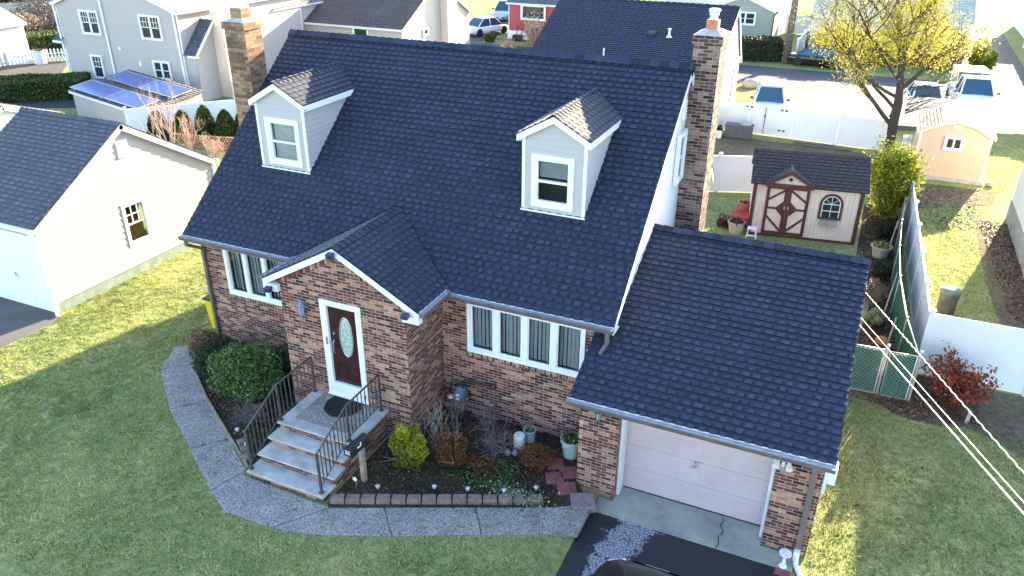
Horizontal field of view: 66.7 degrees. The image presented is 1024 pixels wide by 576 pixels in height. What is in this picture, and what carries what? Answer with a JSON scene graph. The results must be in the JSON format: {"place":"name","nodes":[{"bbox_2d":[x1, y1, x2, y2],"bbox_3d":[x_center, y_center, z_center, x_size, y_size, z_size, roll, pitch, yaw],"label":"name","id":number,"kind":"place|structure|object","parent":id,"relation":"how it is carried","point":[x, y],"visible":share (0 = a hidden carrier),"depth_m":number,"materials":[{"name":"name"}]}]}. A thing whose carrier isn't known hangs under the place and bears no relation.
{"place":"outdoors","nodes":[
{"label":"outdoors","id":0,"kind":"place"},
{"bbox_2d":[0,297,59,347],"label":"neighbour driveway","id":1,"kind":"structure","parent":0,"point":[18,320],"depth_m":20.59,"materials":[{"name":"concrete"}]},
{"bbox_2d":[0,103,62,130],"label":"fence","id":2,"kind":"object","parent":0,"point":[8,112],"depth_m":33.23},
{"bbox_2d":[0,60,68,75],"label":"patio","id":3,"kind":"structure","parent":0,"point":[54,67],"depth_m":49.56,"materials":[{"name":"concrete"}]},
{"bbox_2d":[5,48,68,64],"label":"picket fence","id":4,"kind":"object","parent":3,"relation":"on","point":[30,59],"visible":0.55,"depth_m":50.81,"materials":[{"name":"white wood"}]},
{"bbox_2d":[5,99,75,107],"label":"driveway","id":5,"kind":"structure","parent":0,"point":[55,104],"depth_m":41.27,"materials":[{"name":"grey asphalt"}]},
{"bbox_2d":[49,0,302,101],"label":"grey house","id":6,"kind":"structure","parent":0,"point":[182,42],"depth_m":42.07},
{"bbox_2d":[77,9,102,35],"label":"window","id":7,"kind":"structure","parent":6,"relation":"in","point":[89,19],"depth_m":42.71,"materials":[{"name":"white glass"}]},
{"bbox_2d":[137,14,163,40],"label":"window","id":8,"kind":"structure","parent":6,"relation":"in","point":[149,25],"depth_m":41.07,"materials":[{"name":"white glass"}]},
{"bbox_2d":[152,60,172,80],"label":"window","id":9,"kind":"structure","parent":6,"relation":"in","point":[162,69],"depth_m":41.96,"materials":[{"name":"white glass"}]},
{"bbox_2d":[161,345,589,537],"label":"path","id":10,"kind":"structure","parent":0,"point":[241,494],"depth_m":14.28,"materials":[{"name":"grey concrete"}]},
{"bbox_2d":[469,12,507,41],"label":"driveway","id":11,"kind":"structure","parent":0,"point":[474,38],"depth_m":61.81,"materials":[{"name":"grey asphalt"}]},
{"bbox_2d":[469,16,507,36],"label":"parked car","id":12,"kind":"object","parent":11,"relation":"on","point":[479,26],"visible":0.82,"depth_m":61.59,"materials":[{"name":"white paint"}]},
{"bbox_2d":[0,0,1023,575],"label":"ground","id":13,"kind":"structure","parent":0,"point":[550,556],"depth_m":15.17,"materials":[{"name":"green plant"}]},
{"bbox_2d":[0,7,31,66],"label":"white cottage","id":14,"kind":"structure","parent":13,"relation":"on","point":[13,36],"depth_m":50.41,"materials":[{"name":"white paint"}]},
{"bbox_2d":[13,11,50,31],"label":"winter bush","id":15,"kind":"object","parent":13,"relation":"on","point":[32,21],"visible":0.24,"depth_m":57.35,"materials":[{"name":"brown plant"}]},
{"bbox_2d":[9,0,56,28],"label":"winter bush","id":16,"kind":"object","parent":13,"relation":"on","point":[38,8],"visible":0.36,"depth_m":60.73,"materials":[{"name":"grey plant"}]},
{"bbox_2d":[25,29,65,54],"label":"hedge","id":17,"kind":"object","parent":13,"relation":"on","point":[40,39],"visible":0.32,"depth_m":53.24,"materials":[{"name":"green plant"}]},
{"bbox_2d":[0,71,92,102],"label":"hedge","id":18,"kind":"object","parent":13,"relation":"on","point":[28,87],"visible":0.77,"depth_m":41.79,"materials":[{"name":"green plant"}]},
{"bbox_2d":[0,107,219,316],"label":"detached garage","id":19,"kind":"structure","parent":13,"relation":"on","point":[75,190],"depth_m":21.46,"materials":[{"name":"beige"}]},
{"bbox_2d":[0,233,52,311],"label":"garage door","id":20,"kind":"structure","parent":19,"relation":"in","point":[21,279],"depth_m":20.79,"materials":[{"name":"white metal"}]},
{"bbox_2d":[120,196,153,247],"bbox_3d":[-11.060,-1.960,22.705,0.385,1.300,0.850,12,29,21],"label":"window","id":21,"kind":"structure","parent":19,"relation":"in","point":[130,211],"depth_m":22.73,"materials":[{"name":"white glass"}]},
{"bbox_2d":[68,69,204,124],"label":"solar shed","id":22,"kind":"structure","parent":13,"relation":"on","point":[108,97],"depth_m":38.37,"materials":[{"name":"blue"}]},
{"bbox_2d":[133,79,182,142],"bbox_3d":[-14.618,-6.901,32.075,2.159,3.424,2.815,-5,27,-10],"label":"bare tree","id":23,"kind":"object","parent":13,"relation":"on","point":[161,123],"visible":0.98,"depth_m":32.40,"materials":[{"name":"brown plant"}]},
{"bbox_2d":[122,97,236,132],"bbox_3d":[-14.670,-8.199,36.808,6.588,1.410,0.144,-11,29,-21],"label":"vinyl fence","id":24,"kind":"object","parent":13,"relation":"on","point":[190,109],"visible":0.31,"depth_m":36.29,"materials":[{"name":"white plastic"}]},
{"bbox_2d":[171,109,194,141],"bbox_3d":[-14.834,-7.355,35.146,1.082,1.488,1.071,12,29,21],"label":"arborvitae","id":25,"kind":"object","parent":13,"relation":"on","point":[178,116],"visible":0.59,"depth_m":34.83,"materials":[{"name":"green plant"}]},
{"bbox_2d":[194,104,216,143],"bbox_3d":[-13.724,-7.356,34.819,1.082,1.787,1.048,12,29,21],"label":"arborvitae","id":26,"kind":"object","parent":13,"relation":"on","point":[208,128],"visible":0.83,"depth_m":34.53,"materials":[{"name":"green plant"}]},
{"bbox_2d":[214,109,236,145],"bbox_3d":[-12.781,-7.232,34.775,1.072,1.621,1.034,12,29,21],"label":"arborvitae","id":27,"kind":"object","parent":13,"relation":"on","point":[224,125],"visible":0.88,"depth_m":34.48,"materials":[{"name":"green plant"}]},
{"bbox_2d":[191,352,295,468],"bbox_3d":[-5.668,2.156,18.058,5.882,0.001,2.742,34,42,47],"label":"side bed","id":28,"kind":"object","parent":13,"relation":"on","point":[223,403],"visible":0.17,"depth_m":17.00,"materials":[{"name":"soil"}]},
{"bbox_2d":[184,329,216,353],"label":"dry shrub","id":29,"kind":"object","parent":28,"relation":"on","point":[194,336],"visible":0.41,"depth_m":19.22,"materials":[{"name":"brown plant"}]},
{"bbox_2d":[188,333,250,379],"bbox_3d":[-6.731,1.600,18.257,1.590,0.881,1.470,-5,27,-11],"label":"evergreen bush","id":30,"kind":"object","parent":28,"relation":"on","point":[217,345],"visible":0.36,"depth_m":18.04,"materials":[{"name":"green plant"}]},
{"bbox_2d":[190,360,248,468],"bbox_3d":[-6.507,2.660,17.012,0.132,0.065,4.619,-16,31,-30],"label":"bed edging","id":31,"kind":"object","parent":28,"relation":"on","point":[245,463],"visible":0.98,"depth_m":16.58,"materials":[{"name":"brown wood"}]},
{"bbox_2d":[190,396,296,473],"bbox_3d":[-5.275,2.902,16.404,2.087,0.204,3.295,12,29,21],"label":"creeping plant","id":32,"kind":"object","parent":28,"relation":"on","point":[267,424],"visible":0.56,"depth_m":16.43,"materials":[{"name":"green plant"}]},
{"bbox_2d":[205,340,286,402],"bbox_3d":[-5.797,1.894,17.144,1.786,1.397,1.504,12,29,21],"label":"holly bush","id":33,"kind":"object","parent":28,"relation":"on","point":[232,375],"visible":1,"depth_m":16.85,"materials":[{"name":"green plant"}]},
{"bbox_2d":[227,383,270,427],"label":"bare shrub","id":34,"kind":"object","parent":28,"relation":"on","point":[247,415],"visible":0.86,"depth_m":16.38,"materials":[{"name":"grey plant"}]},
{"bbox_2d":[265,343,294,398],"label":"evergreen bush","id":35,"kind":"object","parent":28,"relation":"on","point":[286,367],"visible":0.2,"depth_m":17.43,"materials":[{"name":"green plant"}]},
{"bbox_2d":[272,0,323,29],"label":"white gabled house","id":36,"kind":"structure","parent":13,"relation":"on","point":[307,7],"depth_m":49.14,"materials":[{"name":"beige"}]},
{"bbox_2d":[246,389,388,501],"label":"front steps","id":37,"kind":"structure","parent":13,"relation":"on","point":[287,461],"depth_m":15.26,"materials":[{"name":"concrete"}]},
{"bbox_2d":[242,356,317,469],"bbox_3d":[-4.622,2.459,15.631,0.080,1.373,2.178,12,29,21],"label":"railing","id":38,"kind":"object","parent":37,"relation":"on","point":[280,418],"visible":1,"depth_m":15.41,"materials":[{"name":"metal"}]},
{"bbox_2d":[324,396,363,416],"bbox_3d":[-3.526,2.467,16.023,0.800,0.022,0.610,12,29,21],"label":"doormat","id":39,"kind":"object","parent":37,"relation":"on","point":[334,406],"visible":0.81,"depth_m":16.05,"materials":[{"name":"black rubber"}]},
{"bbox_2d":[314,374,383,493],"bbox_3d":[-3.117,2.771,15.033,0.080,1.373,2.178,12,29,21],"label":"railing","id":40,"kind":"object","parent":37,"relation":"on","point":[349,439],"visible":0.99,"depth_m":14.80,"materials":[{"name":"metal"}]},
{"bbox_2d":[303,0,472,43],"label":"cream house","id":41,"kind":"structure","parent":13,"relation":"on","point":[447,21],"depth_m":48.95,"materials":[{"name":"white paint"}]},
{"bbox_2d":[328,406,582,508],"bbox_3d":[-0.849,3.344,15.771,5.108,0.001,3.237,0,27,0],"label":"flower bed","id":42,"kind":"object","parent":13,"relation":"on","point":[554,498],"visible":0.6,"depth_m":15.18,"materials":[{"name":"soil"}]},
{"bbox_2d":[343,432,368,482],"bbox_3d":[-2.900,3.301,14.698,0.194,1.053,0.519,15,30,27],"label":"mailbox","id":43,"kind":"object","parent":42,"relation":"on","point":[356,445],"visible":1,"depth_m":14.57,"materials":[{"name":"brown wood"}]},
{"bbox_2d":[383,421,432,471],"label":"golden shrub","id":44,"kind":"object","parent":42,"relation":"on","point":[415,456],"visible":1,"depth_m":15.14,"materials":[{"name":"yellow plant"}]},
{"bbox_2d":[429,426,467,469],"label":"rust shrub","id":45,"kind":"object","parent":42,"relation":"on","point":[451,456],"visible":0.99,"depth_m":15.12,"materials":[{"name":"brown plant"}]},
{"bbox_2d":[465,452,496,479],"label":"dry shrub","id":46,"kind":"object","parent":42,"relation":"on","point":[479,464],"visible":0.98,"depth_m":15.21,"materials":[{"name":"orange plant"}]},
{"bbox_2d":[368,420,600,536],"bbox_3d":[-0.906,3.542,15.220,5.592,0.184,3.037,12,29,21],"label":"ivy","id":47,"kind":"object","parent":42,"relation":"on","point":[475,479],"visible":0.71,"depth_m":15.04,"materials":[{"name":"green plant"}]},
{"bbox_2d":[445,467,530,497],"bbox_3d":[-0.578,3.685,14.926,1.979,0.197,0.868,12,29,21],"label":"ivy","id":48,"kind":"object","parent":42,"relation":"on","point":[483,481],"visible":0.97,"depth_m":14.92,"materials":[{"name":"green plant"}]},
{"bbox_2d":[468,417,520,465],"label":"bare shrub","id":49,"kind":"object","parent":42,"relation":"on","point":[493,453],"visible":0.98,"depth_m":15.48,"materials":[{"name":"grey plant"}]},
{"bbox_2d":[482,475,562,511],"bbox_3d":[0.066,3.847,14.570,1.825,0.241,0.728,12,29,21],"label":"variegated plant","id":50,"kind":"object","parent":42,"relation":"on","point":[513,490],"visible":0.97,"depth_m":14.61,"materials":[{"name":"green plant"}]},
{"bbox_2d":[516,442,557,473],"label":"rust shrub","id":51,"kind":"object","parent":42,"relation":"on","point":[533,453],"visible":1,"depth_m":15.22,"materials":[{"name":"brown plant"}]},
{"bbox_2d":[557,429,578,459],"bbox_3d":[1.158,3.133,15.593,0.541,0.542,0.461,7,28,13],"label":"planter","id":52,"kind":"object","parent":42,"relation":"on","point":[569,440],"visible":0.94,"depth_m":15.49,"materials":[{"name":"ceramic"}]},
{"bbox_2d":[178,0,870,556],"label":"brick house","id":53,"kind":"structure","parent":13,"relation":"on","point":[454,200],"depth_m":15.65,"materials":[{"name":"brown"}]},
{"bbox_2d":[222,249,281,305],"bbox_3d":[-5.601,-0.281,18.025,2.300,1.240,0.385,12,29,21],"label":"window","id":54,"kind":"structure","parent":53,"relation":"in","point":[249,268],"depth_m":18.22,"materials":[{"name":"white glass"}]},
{"bbox_2d":[318,298,368,404],"bbox_3d":[-3.399,1.294,15.832,1.012,2.259,0.165,12,29,21],"label":"front door","id":55,"kind":"structure","parent":53,"relation":"in","point":[345,326],"depth_m":15.83,"materials":[{"name":"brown wood"}]},
{"bbox_2d":[447,379,495,413],"bbox_3d":[-0.866,2.399,16.576,1.092,0.940,0.277,4,27,8],"label":"gas meter","id":56,"kind":"object","parent":53,"relation":"attached to","point":[461,389],"visible":0.9,"depth_m":16.47,"materials":[{"name":"metal"}]},
{"bbox_2d":[466,303,585,377],"bbox_3d":[0.316,0.951,15.674,2.550,1.190,0.385,12,29,21],"label":"window","id":57,"kind":"structure","parent":53,"relation":"in","point":[553,342],"depth_m":15.66,"materials":[{"name":"white glass"}]},
{"bbox_2d":[672,128,687,185],"bbox_3d":[3.680,-2.865,17.006,0.085,1.120,0.660,12,29,21],"label":"window","id":58,"kind":"structure","parent":53,"relation":"in","point":[681,145],"depth_m":16.95,"materials":[{"name":"white glass"}]},
{"bbox_2d":[623,421,773,526],"bbox_3d":[3.355,3.173,14.195,2.690,2.102,0.117,12,29,21],"label":"garage door","id":59,"kind":"structure","parent":53,"relation":"in","point":[726,481],"depth_m":14.28,"materials":[{"name":"paint"}]},
{"bbox_2d":[860,325,1023,514],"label":"service wire","id":60,"kind":"object","parent":53,"relation":"attached to","point":[1006,494],"visible":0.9,"depth_m":10.86,"materials":[{"name":"white"}]},
{"bbox_2d":[521,12,546,46],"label":"dry grass clump","id":61,"kind":"object","parent":13,"relation":"on","point":[533,32],"visible":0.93,"depth_m":56.83,"materials":[{"name":"brown plant"}]},
{"bbox_2d":[570,493,595,512],"bbox_3d":[1.324,4.019,14.560,0.460,0.140,0.400,0,27,0],"label":"corner stone","id":62,"kind":"object","parent":13,"relation":"on","point":[586,500],"visible":0.84,"depth_m":14.49,"materials":[{"name":"grey stone"}]},
{"bbox_2d":[741,35,784,61],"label":"hedge","id":63,"kind":"object","parent":13,"relation":"on","point":[764,48],"visible":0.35,"depth_m":52.41,"materials":[{"name":"green plant"}]},
{"bbox_2d":[782,0,798,63],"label":"utility pole","id":64,"kind":"object","parent":13,"relation":"on","point":[790,34],"visible":1,"depth_m":51.12,"materials":[{"name":"brown wood"}]},
{"bbox_2d":[709,152,879,195],"bbox_3d":[9.679,-4.306,29.240,7.705,1.560,0.144,2,27,3],"label":"vinyl fence","id":65,"kind":"object","parent":13,"relation":"on","point":[732,173],"visible":0.24,"depth_m":29.32,"materials":[{"name":"white plastic"}]},
{"bbox_2d":[717,101,887,150],"bbox_3d":[12.016,-7.844,36.303,10.072,1.490,0.166,14,30,25],"label":"vinyl fence","id":66,"kind":"object","parent":13,"relation":"on","point":[834,129],"visible":0.74,"depth_m":35.59,"materials":[{"name":"white plastic"}]},
{"bbox_2d":[746,148,870,244],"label":"garden shed","id":67,"kind":"structure","parent":13,"relation":"on","point":[812,196],"depth_m":25.11,"materials":[{"name":"beige wood"}]},
{"bbox_2d":[760,187,788,234],"bbox_3d":[8.587,-2.554,25.430,0.660,1.680,0.072,8,28,14],"label":"door","id":68,"kind":"structure","parent":67,"relation":"in","point":[776,197],"depth_m":25.43,"materials":[{"name":"white wood"}]},
{"bbox_2d":[781,188,810,236],"bbox_3d":[9.232,-2.469,25.268,0.660,1.680,0.072,8,28,14],"label":"door","id":69,"kind":"structure","parent":67,"relation":"in","point":[798,200],"depth_m":25.28,"materials":[{"name":"white wood"}]},
{"bbox_2d":[817,194,843,220],"bbox_3d":[10.219,-2.595,24.909,0.710,0.870,0.037,8,28,14],"label":"window","id":70,"kind":"structure","parent":67,"relation":"in","point":[831,205],"depth_m":24.93,"materials":[{"name":"white glass"}]},
{"bbox_2d":[787,43,849,69],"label":"parked car","id":71,"kind":"object","parent":13,"relation":"on","point":[804,56],"visible":0.69,"depth_m":50.80,"materials":[{"name":"black paint"}]},
{"bbox_2d":[850,204,904,396],"bbox_3d":[10.899,-0.308,23.095,1.400,0.001,12.900,12,29,21],"label":"back bed","id":72,"kind":"object","parent":13,"relation":"on","point":[868,239],"visible":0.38,"depth_m":23.16,"materials":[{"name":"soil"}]},
{"bbox_2d":[863,126,929,219],"bbox_3d":[13.131,-3.727,26.869,2.247,3.362,2.382,12,29,21],"label":"yellow green bush","id":73,"kind":"object","parent":72,"relation":"on","point":[894,171],"visible":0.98,"depth_m":26.35,"materials":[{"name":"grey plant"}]},
{"bbox_2d":[849,344,923,400],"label":"chain link gate","id":74,"kind":"structure","parent":13,"relation":"on","point":[857,371],"depth_m":17.43,"materials":[{"name":"metal"}]},
{"bbox_2d":[855,31,917,66],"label":"thicket","id":75,"kind":"object","parent":13,"relation":"on","point":[879,55],"visible":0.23,"depth_m":51.19,"materials":[{"name":"yellow plant"}]},
{"bbox_2d":[890,195,918,396],"bbox_3d":[11.240,-0.620,22.456,0.388,1.150,12.458,11,29,20],"label":"chain link fence","id":76,"kind":"object","parent":13,"relation":"on","point":[899,312],"visible":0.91,"depth_m":19.95,"materials":[{"name":"metal"}]},
{"bbox_2d":[902,180,935,374],"bbox_3d":[11.542,-0.788,22.284,0.144,1.610,10.248,11,29,20],"label":"vinyl fence","id":77,"kind":"object","parent":13,"relation":"on","point":[919,281],"visible":0.86,"depth_m":21.47,"materials":[{"name":"white plastic"}]},
{"bbox_2d":[849,376,1023,457],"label":"bed","id":78,"kind":"object","parent":13,"relation":"on","point":[1001,414],"visible":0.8,"depth_m":17.07,"materials":[{"name":"brown soil"}]},
{"bbox_2d":[849,374,979,425],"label":"leaf litter","id":79,"kind":"object","parent":78,"relation":"on","point":[920,405],"visible":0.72,"depth_m":17.23,"materials":[{"name":"brown plant"}]},
{"bbox_2d":[918,340,1002,409],"bbox_3d":[9.834,2.026,17.215,1.586,1.403,1.907,12,29,21],"label":"red leaf bush","id":80,"kind":"object","parent":78,"relation":"on","point":[968,388],"visible":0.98,"depth_m":16.91,"materials":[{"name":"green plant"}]},
{"bbox_2d":[906,29,970,67],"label":"thicket","id":81,"kind":"object","parent":13,"relation":"on","point":[955,61],"visible":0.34,"depth_m":50.05,"materials":[{"name":"yellow plant"}]},
{"bbox_2d":[916,183,980,229],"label":"leaf litter","id":82,"kind":"object","parent":13,"relation":"on","point":[948,206],"visible":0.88,"depth_m":28.32,"materials":[{"name":"brown plant"}]},
{"bbox_2d":[936,285,961,315],"bbox_3d":[11.750,0.345,20.972,0.530,0.780,0.530,12,29,21],"label":"trash can","id":83,"kind":"object","parent":13,"relation":"on","point":[949,296],"visible":0.91,"depth_m":20.81,"materials":[{"name":"metal"}]},
{"bbox_2d":[912,104,996,185],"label":"tan shed","id":84,"kind":"structure","parent":13,"relation":"on","point":[955,141],"depth_m":30.55,"materials":[{"name":"beige wood"}]},
{"bbox_2d":[915,183,997,208],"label":"shed yard earth","id":85,"kind":"structure","parent":13,"relation":"on","point":[981,201],"depth_m":29.32,"materials":[{"name":"brown soil"}]},
{"bbox_2d":[898,94,1023,133],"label":"vinyl fence","id":86,"kind":"object","parent":13,"relation":"on","point":[1005,117],"visible":0.59,"depth_m":37.01,"materials":[{"name":"white plastic"}]},
{"bbox_2d":[917,308,1023,396],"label":"vinyl fence","id":87,"kind":"object","parent":13,"relation":"on","point":[980,344],"visible":0.77,"depth_m":17.65,"materials":[{"name":"white plastic"}]},
{"bbox_2d":[968,37,999,69],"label":"yellow shrub","id":88,"kind":"object","parent":13,"relation":"on","point":[989,61],"visible":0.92,"depth_m":50.02,"materials":[{"name":"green plant"}]},
{"bbox_2d":[975,220,1023,328],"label":"neighbour bed","id":89,"kind":"object","parent":13,"relation":"on","point":[1005,318],"visible":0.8,"depth_m":23.20,"materials":[{"name":"brown soil"}]},
{"bbox_2d":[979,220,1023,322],"bbox_3d":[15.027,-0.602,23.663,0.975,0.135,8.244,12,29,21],"label":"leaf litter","id":90,"kind":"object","parent":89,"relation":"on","point":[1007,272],"visible":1,"depth_m":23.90,"materials":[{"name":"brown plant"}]},
{"bbox_2d":[1005,164,1023,277],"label":"beige house","id":91,"kind":"structure","parent":13,"relation":"on","point":[1014,218],"depth_m":25.57,"materials":[{"name":"beige paint"}]},
{"bbox_2d":[505,0,558,39],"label":"red house","id":92,"kind":"structure","parent":0,"point":[519,10],"depth_m":59.24,"materials":[{"name":"red paint"}]},
{"bbox_2d":[520,5,545,21],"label":"window","id":93,"kind":"structure","parent":92,"relation":"in","point":[531,10],"depth_m":59.05,"materials":[{"name":"white glass"}]},
{"bbox_2d":[531,0,741,101],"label":"navy roof house","id":94,"kind":"structure","parent":0,"point":[653,30],"depth_m":38.79,"materials":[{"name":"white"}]},
{"bbox_2d":[556,512,780,575],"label":"driveway","id":95,"kind":"structure","parent":0,"point":[599,540],"depth_m":13.61,"materials":[{"name":"black asphalt"}]},
{"bbox_2d":[589,558,678,575],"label":"parked car","id":96,"kind":"object","parent":95,"relation":"on","point":[618,567],"visible":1,"depth_m":12.34,"materials":[{"name":"black paint"}]},
{"bbox_2d":[596,486,792,572],"bbox_3d":[3.344,4.357,14.330,3.560,0.165,1.000,12,29,21],"label":"garage apron","id":97,"kind":"object","parent":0,"point":[694,524],"visible":0.64,"depth_m":14.24,"materials":[{"name":"concrete"}]},
{"bbox_2d":[469,42,1023,103],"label":"road","id":98,"kind":"structure","parent":0,"point":[822,79],"depth_m":47.71,"materials":[{"name":"grey asphalt"}]},
{"bbox_2d":[713,0,791,36],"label":"green house","id":99,"kind":"structure","parent":0,"point":[762,17],"depth_m":59.41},
{"bbox_2d":[714,135,873,158],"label":"back yard earth","id":100,"kind":"structure","parent":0,"point":[734,146],"depth_m":34.86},
{"bbox_2d":[724,121,753,139],"bbox_3d":[10.556,-7.326,36.207,1.260,0.600,0.610,12,29,21],"label":"storage box","id":101,"kind":"object","parent":100,"relation":"on","point":[736,130],"visible":0.98,"depth_m":36.00,"materials":[{"name":"grey plastic"}]},
{"bbox_2d":[784,0,1010,154],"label":"autumn tree","id":102,"kind":"object","parent":100,"relation":"on","point":[902,48],"visible":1,"depth_m":31.51,"materials":[{"name":"yellow plant"}]},
{"bbox_2d":[784,85,916,130],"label":"parking pad","id":103,"kind":"object","parent":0,"point":[825,100],"depth_m":42.50,"materials":[{"name":"concrete"}]},
{"bbox_2d":[750,77,789,107],"bbox_3d":[13.481,-9.944,40.677,1.941,1.487,3.892,8,28,15],"label":"parked suv","id":104,"kind":"object","parent":103,"relation":"on","point":[770,92],"visible":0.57,"depth_m":39.94,"materials":[{"name":"silver paint"}]},
{"bbox_2d":[903,81,947,98],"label":"parked car","id":105,"kind":"object","parent":103,"relation":"on","point":[908,88],"visible":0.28,"depth_m":40.71,"materials":[{"name":"white paint"}]},
{"bbox_2d":[945,64,999,101],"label":"parked pickup","id":106,"kind":"object","parent":103,"relation":"on","point":[980,88],"visible":0.48,"depth_m":40.60,"materials":[{"name":"white paint"}]},
{"bbox_2d":[808,0,975,63],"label":"white house","id":107,"kind":"structure","parent":0,"point":[970,5],"depth_m":53.28,"materials":[{"name":"white paint"}]},
{"bbox_2d":[804,391,1023,575],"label":"grass","id":108,"kind":"structure","parent":0,"point":[1000,457],"depth_m":14.73,"materials":[{"name":"green plant"}]},
{"bbox_2d":[917,140,1023,324],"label":"grass","id":109,"kind":"structure","parent":0,"point":[950,237],"depth_m":25.68,"materials":[{"name":"green plant"}]},
{"bbox_2d":[969,0,1023,87],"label":"side street","id":110,"kind":"structure","parent":0,"point":[1008,70],"depth_m":55.54,"materials":[{"name":"grey asphalt"}]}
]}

